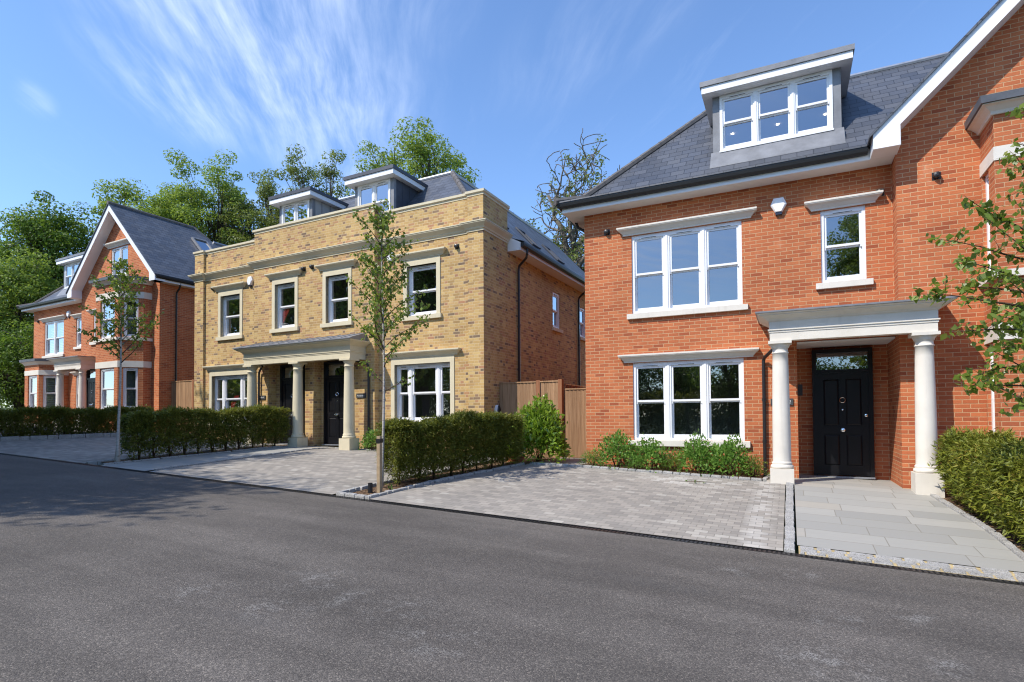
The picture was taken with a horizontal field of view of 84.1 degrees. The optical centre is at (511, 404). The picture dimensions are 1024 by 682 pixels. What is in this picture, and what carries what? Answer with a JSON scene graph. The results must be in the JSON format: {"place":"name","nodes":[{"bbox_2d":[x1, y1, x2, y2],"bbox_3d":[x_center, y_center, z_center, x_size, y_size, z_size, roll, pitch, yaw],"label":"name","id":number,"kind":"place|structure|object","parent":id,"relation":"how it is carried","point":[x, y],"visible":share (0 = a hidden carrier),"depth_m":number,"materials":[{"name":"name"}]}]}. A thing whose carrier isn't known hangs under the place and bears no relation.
{"place":"outdoors","nodes":[
{"label":"outdoors","id":0,"kind":"place"},
{"bbox_2d":[0,423,110,437],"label":"driveway","id":1,"kind":"structure","parent":0,"point":[46,427],"depth_m":21.91,"materials":[{"name":"grey stone"}]},
{"bbox_2d":[0,436,285,462],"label":"driveway","id":2,"kind":"structure","parent":0,"point":[81,450],"depth_m":15.87,"materials":[{"name":"grey stone"}]},
{"bbox_2d":[101,446,334,470],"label":"path","id":3,"kind":"structure","parent":0,"point":[147,465],"depth_m":13.93,"materials":[{"name":"grey stone"}]},
{"bbox_2d":[149,448,496,493],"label":"driveway","id":4,"kind":"structure","parent":0,"point":[330,471],"depth_m":12.21,"materials":[{"name":"grey stone"}]},
{"bbox_2d":[0,0,997,407],"label":"sky","id":5,"kind":"structure","parent":0,"point":[91,90],"materials":[{"name":"blue"}]},
{"bbox_2d":[0,454,1023,681],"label":"road","id":6,"kind":"structure","parent":0,"point":[110,575],"depth_m":4.70,"materials":[{"name":"grey asphalt"}]},
{"bbox_2d":[0,407,1023,572],"bbox_3d":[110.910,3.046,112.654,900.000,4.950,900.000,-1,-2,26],"label":"ground","id":7,"kind":"structure","parent":0,"point":[796,549],"depth_m":8.05,"materials":[{"name":"grey stone"}]},
{"bbox_2d":[0,319,33,410],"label":"dark broadleaf tree","id":8,"kind":"object","parent":7,"relation":"on","point":[12,386],"visible":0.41,"depth_m":32.54,"materials":[{"name":"green plant"}]},
{"bbox_2d":[0,246,63,409],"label":"broadleaf tree","id":9,"kind":"object","parent":7,"relation":"on","point":[17,279],"visible":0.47,"depth_m":36.02,"materials":[{"name":"green plant"}]},
{"bbox_2d":[0,190,99,323],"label":"dark broadleaf tree","id":10,"kind":"object","parent":7,"relation":"on","point":[40,232],"visible":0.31,"depth_m":40.73,"materials":[{"name":"green plant"}]},
{"bbox_2d":[0,432,156,440],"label":"kerb","id":11,"kind":"structure","parent":7,"relation":"on","point":[21,438],"depth_m":18.68,"materials":[{"name":"concrete"}]},
{"bbox_2d":[74,256,163,461],"bbox_3d":[-8.994,-1.024,13.247,1.672,4.919,1.696,0,-1,-7],"label":"young birch tree","id":12,"kind":"object","parent":7,"relation":"on","point":[116,285],"visible":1,"depth_m":13.21,"materials":[{"name":"green plant"}]},
{"bbox_2d":[16,201,227,429],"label":"brick house","id":13,"kind":"structure","parent":7,"relation":"on","point":[66,366],"depth_m":25.27,"materials":[{"name":"brick"}]},
{"bbox_2d":[39,314,66,357],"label":"window","id":14,"kind":"structure","parent":13,"relation":"in","point":[54,330],"depth_m":29.02,"materials":[{"name":"white paint"}]},
{"bbox_2d":[70,371,78,407],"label":"window","id":15,"kind":"structure","parent":13,"relation":"in","point":[74,373],"depth_m":27.86,"materials":[{"name":"white paint"}]},
{"bbox_2d":[70,313,81,349],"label":"window","id":16,"kind":"structure","parent":13,"relation":"in","point":[78,315],"depth_m":27.93,"materials":[{"name":"white paint"}]},
{"bbox_2d":[86,309,95,344],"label":"window","id":17,"kind":"structure","parent":13,"relation":"in","point":[90,343],"depth_m":26.36,"materials":[{"name":"white paint"}]},
{"bbox_2d":[86,369,95,423],"bbox_3d":[-19.546,-0.348,26.432,1.000,2.670,0.212,-1,-2,29],"label":"door","id":18,"kind":"structure","parent":13,"relation":"in","point":[90,376],"depth_m":26.52,"materials":[{"name":"black wood"}]},
{"bbox_2d":[103,238,129,275],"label":"window","id":19,"kind":"structure","parent":13,"relation":"in","point":[122,252],"depth_m":25.41,"materials":[{"name":"white paint"}]},
{"bbox_2d":[72,178,190,252],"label":"broadleaf tree","id":20,"kind":"object","parent":7,"relation":"on","point":[127,194],"visible":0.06,"depth_m":47.48,"materials":[{"name":"green plant"}]},
{"bbox_2d":[171,379,193,429],"bbox_3d":[-12.610,0.205,23.246,4.301,2.550,0.140,-1,-2,28],"label":"timber fence","id":21,"kind":"object","parent":7,"relation":"on","point":[182,393],"visible":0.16,"depth_m":23.83,"materials":[{"name":"brown wood"}]},
{"bbox_2d":[86,445,287,466],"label":"kerb","id":22,"kind":"structure","parent":7,"relation":"on","point":[100,462],"depth_m":14.44,"materials":[{"name":"stone"}]},
{"bbox_2d":[126,148,263,244],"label":"broadleaf tree","id":23,"kind":"object","parent":7,"relation":"on","point":[192,211],"visible":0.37,"depth_m":46.19,"materials":[{"name":"green plant"}]},
{"bbox_2d":[104,445,286,462],"bbox_3d":[-8.092,1.306,15.438,0.636,0.201,5.210,-1,-2,30],"label":"planting bed","id":24,"kind":"object","parent":7,"relation":"on","point":[188,454],"visible":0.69,"depth_m":14.89,"materials":[{"name":"brown soil"}]},
{"bbox_2d":[115,402,291,460],"bbox_3d":[-8.108,0.655,15.404,1.100,1.563,4.629,-1,-2,32],"label":"yew hedge","id":25,"kind":"object","parent":24,"relation":"on","point":[221,421],"visible":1,"depth_m":14.88,"materials":[{"name":"green plant"}]},
{"bbox_2d":[215,164,307,244],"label":"broadleaf tree","id":26,"kind":"object","parent":7,"relation":"on","point":[267,190],"visible":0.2,"depth_m":46.37,"materials":[{"name":"green plant"}]},
{"bbox_2d":[154,447,467,472],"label":"kerb","id":27,"kind":"structure","parent":7,"relation":"on","point":[177,466],"depth_m":13.97,"materials":[{"name":"concrete"}]},
{"bbox_2d":[274,143,354,198],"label":"broadleaf tree","id":28,"kind":"object","parent":7,"relation":"on","point":[325,173],"visible":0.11,"depth_m":44.00,"materials":[{"name":"green plant"}]},
{"bbox_2d":[358,427,387,449],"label":"shrub","id":29,"kind":"object","parent":7,"relation":"on","point":[367,438],"visible":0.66,"depth_m":16.16,"materials":[{"name":"green plant"}]},
{"bbox_2d":[188,164,585,456],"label":"brick house","id":30,"kind":"structure","parent":7,"relation":"on","point":[505,292],"depth_m":17.48,"materials":[{"name":"beige brick"}]},
{"bbox_2d":[202,363,247,424],"bbox_3d":[-9.778,-0.325,19.748,2.620,2.125,0.380,-1,-2,27],"label":"window","id":31,"kind":"structure","parent":30,"relation":"in","point":[219,372],"depth_m":19.98,"materials":[{"name":"white paint"}]},
{"bbox_2d":[211,281,246,340],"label":"window","id":32,"kind":"structure","parent":30,"relation":"in","point":[231,289],"depth_m":19.90,"materials":[{"name":"white paint"}]},
{"bbox_2d":[231,396,238,407],"bbox_3d":[-9.805,-0.015,19.939,0.693,0.617,0.151,-1,-2,27],"label":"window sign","id":33,"kind":"object","parent":30,"relation":"attached to","point":[233,402],"visible":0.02,"depth_m":19.90,"materials":[{"name":"red"}]},
{"bbox_2d":[264,268,302,332],"bbox_3d":[-7.279,-3.306,18.285,1.610,1.925,0.380,-1,-2,27],"label":"window","id":34,"kind":"structure","parent":30,"relation":"in","point":[288,276],"depth_m":18.35,"materials":[{"name":"white paint"}]},
{"bbox_2d":[282,305,289,324],"bbox_3d":[-7.423,-2.939,18.535,0.680,0.606,0.148,-1,-2,27],"label":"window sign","id":35,"kind":"object","parent":34,"relation":"in","point":[285,312],"visible":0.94,"depth_m":18.51,"materials":[{"name":"red"}]},
{"bbox_2d":[278,364,304,443],"bbox_3d":[-7.044,-0.020,18.253,1.100,2.570,0.212,-1,-2,27],"label":"door","id":36,"kind":"structure","parent":30,"relation":"in","point":[286,371],"depth_m":18.36,"materials":[{"name":"black wood"}]},
{"bbox_2d":[322,361,343,445],"bbox_3d":[-5.330,-0.052,17.367,1.100,2.570,0.212,-1,-2,27],"label":"door","id":37,"kind":"structure","parent":30,"relation":"in","point":[333,371],"depth_m":17.45,"materials":[{"name":"black wood"}]},
{"bbox_2d":[314,259,356,327],"bbox_3d":[-5.286,-3.343,17.255,1.610,1.925,0.380,-1,-2,27],"label":"window","id":38,"kind":"structure","parent":30,"relation":"in","point":[343,267],"depth_m":17.32,"materials":[{"name":"white paint"}]},
{"bbox_2d":[396,246,446,321],"bbox_3d":[-2.531,-3.364,16.060,1.720,1.915,0.380,-1,-2,27],"label":"window","id":39,"kind":"structure","parent":30,"relation":"in","point":[432,255],"depth_m":16.03,"materials":[{"name":"white paint"}]},
{"bbox_2d":[382,347,460,421],"bbox_3d":[-2.513,-0.459,15.991,2.620,2.125,0.380,-1,-2,27],"label":"window","id":40,"kind":"structure","parent":30,"relation":"in","point":[432,356],"depth_m":16.03,"materials":[{"name":"white paint"}]},
{"bbox_2d":[552,292,562,333],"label":"window","id":41,"kind":"structure","parent":30,"relation":"in","point":[555,327],"depth_m":19.54,"materials":[{"name":"white paint"}]},
{"bbox_2d":[580,307,584,340],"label":"window","id":42,"kind":"structure","parent":30,"relation":"in","point":[582,311],"depth_m":21.89,"materials":[{"name":"white paint"}]},
{"bbox_2d":[336,461,487,499],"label":"kerb","id":43,"kind":"structure","parent":7,"relation":"on","point":[347,492],"depth_m":10.05,"materials":[{"name":"stone"}]},
{"bbox_2d":[345,116,481,194],"bbox_3d":[-6.546,-9.290,41.756,9.802,22.127,10.134,-1,-2,26],"label":"broadleaf tree","id":44,"kind":"object","parent":7,"relation":"on","point":[424,160],"visible":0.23,"depth_m":39.86,"materials":[{"name":"green plant"}]},
{"bbox_2d":[352,463,510,494],"bbox_3d":[-1.410,1.459,11.437,0.801,0.298,4.429,-1,-2,39],"label":"planting bed","id":45,"kind":"object","parent":7,"relation":"on","point":[403,483],"visible":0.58,"depth_m":11.11,"materials":[{"name":"brown soil"}]},
{"bbox_2d":[368,483,372,492],"bbox_3d":[-2.496,1.502,9.992,0.084,0.260,0.084,-1,-2,26],"label":"irrigation pipe","id":46,"kind":"object","parent":45,"relation":"in","point":[370,487],"visible":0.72,"depth_m":9.96,"materials":[{"name":"black plastic"}]},
{"bbox_2d":[376,436,382,492],"bbox_3d":[-2.334,1.142,10.202,0.121,1.180,0.476,0,-1,3],"label":"timber stake","id":47,"kind":"object","parent":45,"relation":"in","point":[379,440],"visible":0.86,"depth_m":10.00,"materials":[{"name":"brown wood"}]},
{"bbox_2d":[345,198,435,487],"bbox_3d":[-2.260,-1.092,10.379,1.739,5.356,1.645,-1,-2,26],"label":"young birch tree","id":48,"kind":"object","parent":45,"relation":"on","point":[383,220],"visible":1,"depth_m":10.42,"materials":[{"name":"green plant"}]},
{"bbox_2d":[374,408,527,484],"bbox_3d":[-1.152,0.804,11.715,3.641,1.526,1.001,1,-2,-45],"label":"yew hedge","id":49,"kind":"object","parent":45,"relation":"on","point":[463,434],"visible":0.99,"depth_m":11.29,"materials":[{"name":"green plant"}]},
{"bbox_2d":[368,462,524,500],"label":"kerb","id":50,"kind":"structure","parent":7,"relation":"on","point":[386,492],"depth_m":10.88,"materials":[{"name":"stone"}]},
{"bbox_2d":[0,453,1023,585],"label":"drainage channel","id":51,"kind":"object","parent":7,"relation":"on","point":[775,552],"visible":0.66,"depth_m":7.49,"materials":[{"name":"stone"}]},
{"bbox_2d":[495,456,554,463],"bbox_3d":[0.043,1.357,14.228,1.720,0.054,2.125,-1,-2,26],"label":"planting bed","id":52,"kind":"object","parent":7,"relation":"on","point":[532,460],"visible":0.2,"depth_m":14.09,"materials":[{"name":"brown soil"}]},
{"bbox_2d":[507,456,523,463],"bbox_3d":[0.070,1.290,13.283,0.440,0.180,0.100,-1,-2,26],"label":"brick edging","id":53,"kind":"object","parent":52,"relation":"on","point":[521,458],"visible":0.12,"depth_m":13.19,"materials":[{"name":"brick"}]},
{"bbox_2d":[507,392,574,463],"bbox_3d":[0.627,0.580,13.476,1.938,1.791,1.878,-1,-2,26],"label":"laurel bush","id":54,"kind":"object","parent":52,"relation":"on","point":[543,426],"visible":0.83,"depth_m":13.17,"materials":[{"name":"green plant"}]},
{"bbox_2d":[500,379,563,457],"bbox_3d":[0.513,0.461,15.271,1.855,2.240,0.140,-1,-2,28],"label":"timber fence","id":55,"kind":"object","parent":7,"relation":"on","point":[513,395],"visible":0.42,"depth_m":15.27,"materials":[{"name":"brown wood"}]},
{"bbox_2d":[524,128,619,272],"bbox_3d":[3.756,-7.881,36.051,9.583,19.723,8.398,-1,-1,14],"label":"bare oak tree","id":56,"kind":"object","parent":7,"relation":"on","point":[574,251],"visible":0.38,"depth_m":35.68,"materials":[{"name":"green plant"}]},
{"bbox_2d":[564,384,585,455],"bbox_3d":[3.340,0.556,18.963,0.140,2.190,8.970,-1,-2,26],"label":"side fence","id":57,"kind":"object","parent":7,"relation":"on","point":[570,386],"visible":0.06,"depth_m":15.13,"materials":[{"name":"brown wood"}]},
{"bbox_2d":[530,462,769,481],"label":"kerb","id":58,"kind":"structure","parent":7,"relation":"on","point":[765,478],"depth_m":11.59,"materials":[{"name":"stone"}]},
{"bbox_2d":[582,463,762,478],"bbox_3d":[3.285,1.389,12.023,3.720,0.157,0.850,-1,-2,26],"label":"planting bed","id":59,"kind":"object","parent":7,"relation":"on","point":[694,471],"visible":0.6,"depth_m":11.97,"materials":[{"name":"brown soil"}]},
{"bbox_2d":[577,450,603,465],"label":"shrub","id":60,"kind":"object","parent":59,"relation":"on","point":[591,456],"visible":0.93,"depth_m":12.51,"materials":[{"name":"green plant"}]},
{"bbox_2d":[593,428,640,468],"bbox_3d":[2.318,0.966,12.434,1.064,0.905,0.995,1,-2,-35],"label":"shrub","id":61,"kind":"object","parent":59,"relation":"on","point":[613,449],"visible":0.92,"depth_m":12.34,"materials":[{"name":"green plant"}]},
{"bbox_2d":[623,455,650,468],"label":"fern","id":62,"kind":"object","parent":59,"relation":"on","point":[637,464],"visible":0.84,"depth_m":12.03,"materials":[{"name":"green plant"}]},
{"bbox_2d":[624,433,674,472],"bbox_3d":[2.958,1.013,12.120,1.034,0.847,1.080,-1,-2,26],"label":"shrub","id":63,"kind":"object","parent":59,"relation":"on","point":[647,450],"visible":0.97,"depth_m":12.03,"materials":[{"name":"green plant"}]},
{"bbox_2d":[658,446,690,471],"bbox_3d":[3.414,1.156,11.896,0.733,0.590,0.649,-1,-2,26],"label":"shrub","id":64,"kind":"object","parent":59,"relation":"on","point":[675,459],"visible":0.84,"depth_m":11.86,"materials":[{"name":"green plant"}]},
{"bbox_2d":[675,429,729,476],"bbox_3d":[3.828,0.966,11.718,1.106,0.995,1.204,0,-1,-23],"label":"shrub","id":65,"kind":"object","parent":59,"relation":"on","point":[697,454],"visible":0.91,"depth_m":11.59,"materials":[{"name":"green plant"}]},
{"bbox_2d":[695,434,753,476],"bbox_3d":[4.362,1.028,11.420,1.089,0.901,1.093,0,-2,-30],"label":"shrub","id":66,"kind":"object","parent":59,"relation":"on","point":[733,457],"visible":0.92,"depth_m":11.31,"materials":[{"name":"green plant"}]},
{"bbox_2d":[736,453,769,476],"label":"shrub","id":67,"kind":"object","parent":59,"relation":"on","point":[755,467],"visible":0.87,"depth_m":11.18,"materials":[{"name":"green plant"}]},
{"bbox_2d":[553,0,1023,497],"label":"brick house","id":68,"kind":"structure","parent":7,"relation":"on","point":[764,257],"depth_m":11.61,"materials":[{"name":"brick"}]},
{"bbox_2d":[616,206,756,319],"bbox_3d":[3.763,-2.998,12.369,2.935,2.080,0.310,-1,-2,26],"label":"window","id":69,"kind":"structure","parent":68,"relation":"in","point":[704,305],"depth_m":12.31,"materials":[{"name":"white paint"}]},
{"bbox_2d":[618,347,758,447],"bbox_3d":[3.781,-0.126,12.301,2.935,2.045,0.310,-1,-2,26],"label":"window","id":70,"kind":"structure","parent":68,"relation":"in","point":[669,438],"depth_m":12.28,"materials":[{"name":"white paint"}]},
{"bbox_2d":[804,190,882,289],"bbox_3d":[6.449,-3.156,11.055,1.320,1.740,0.310,-1,-2,26],"label":"window","id":71,"kind":"structure","parent":68,"relation":"in","point":[861,279],"depth_m":11.03,"materials":[{"name":"white paint"}]},
{"bbox_2d":[812,347,874,478],"bbox_3d":[6.853,0.169,11.763,1.085,2.670,0.212,-1,-2,26],"label":"door","id":72,"kind":"structure","parent":68,"relation":"in","point":[842,379],"depth_m":11.75,"materials":[{"name":"black wood"}]},
{"bbox_2d":[784,482,794,552],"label":"kerb","id":73,"kind":"structure","parent":7,"relation":"on","point":[789,539],"depth_m":7.84,"materials":[{"name":"stone"}]},
{"bbox_2d":[798,546,1023,581],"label":"kerb","id":74,"kind":"structure","parent":7,"relation":"on","point":[945,567],"depth_m":6.22,"materials":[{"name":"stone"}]},
{"bbox_2d":[930,494,1023,560],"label":"kerb","id":75,"kind":"structure","parent":7,"relation":"on","point":[1008,544],"depth_m":7.52,"materials":[{"name":"concrete"}]},
{"bbox_2d":[943,493,1023,551],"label":"planting bed","id":76,"kind":"object","parent":7,"relation":"on","point":[1013,540],"visible":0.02,"depth_m":7.94,"materials":[{"name":"brown soil"}]},
{"bbox_2d":[909,103,1023,416],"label":"young birch tree","id":77,"kind":"object","parent":76,"relation":"on","point":[1005,274],"visible":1,"depth_m":6.48,"materials":[{"name":"green plant"}]},
{"bbox_2d":[927,425,1023,548],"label":"yew hedge","id":78,"kind":"object","parent":76,"relation":"on","point":[986,470],"visible":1,"depth_m":7.61,"materials":[{"name":"green plant"}]},
{"bbox_2d":[529,457,586,466],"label":"driveway","id":79,"kind":"structure","parent":0,"point":[572,461],"depth_m":13.52,"materials":[{"name":"grey stone"}]},
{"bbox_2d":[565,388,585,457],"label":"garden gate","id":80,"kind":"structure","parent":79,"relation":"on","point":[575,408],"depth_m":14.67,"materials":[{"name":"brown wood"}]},
{"bbox_2d":[371,464,784,550],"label":"driveway","id":81,"kind":"structure","parent":0,"point":[748,513],"depth_m":9.23,"materials":[{"name":"grey stone"}]},
{"bbox_2d":[794,474,1023,571],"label":"path","id":82,"kind":"structure","parent":0,"point":[881,517],"depth_m":7.73,"materials":[{"name":"grey stone"}]},
{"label":"planting bed","id":83,"kind":"structure","parent":0,"visible":0},
{"bbox_2d":[0,404,156,436],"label":"yew hedge","id":84,"kind":"object","parent":83,"relation":"on","point":[42,418],"visible":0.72,"depth_m":19.01,"materials":[{"name":"green plant"}]}
]}

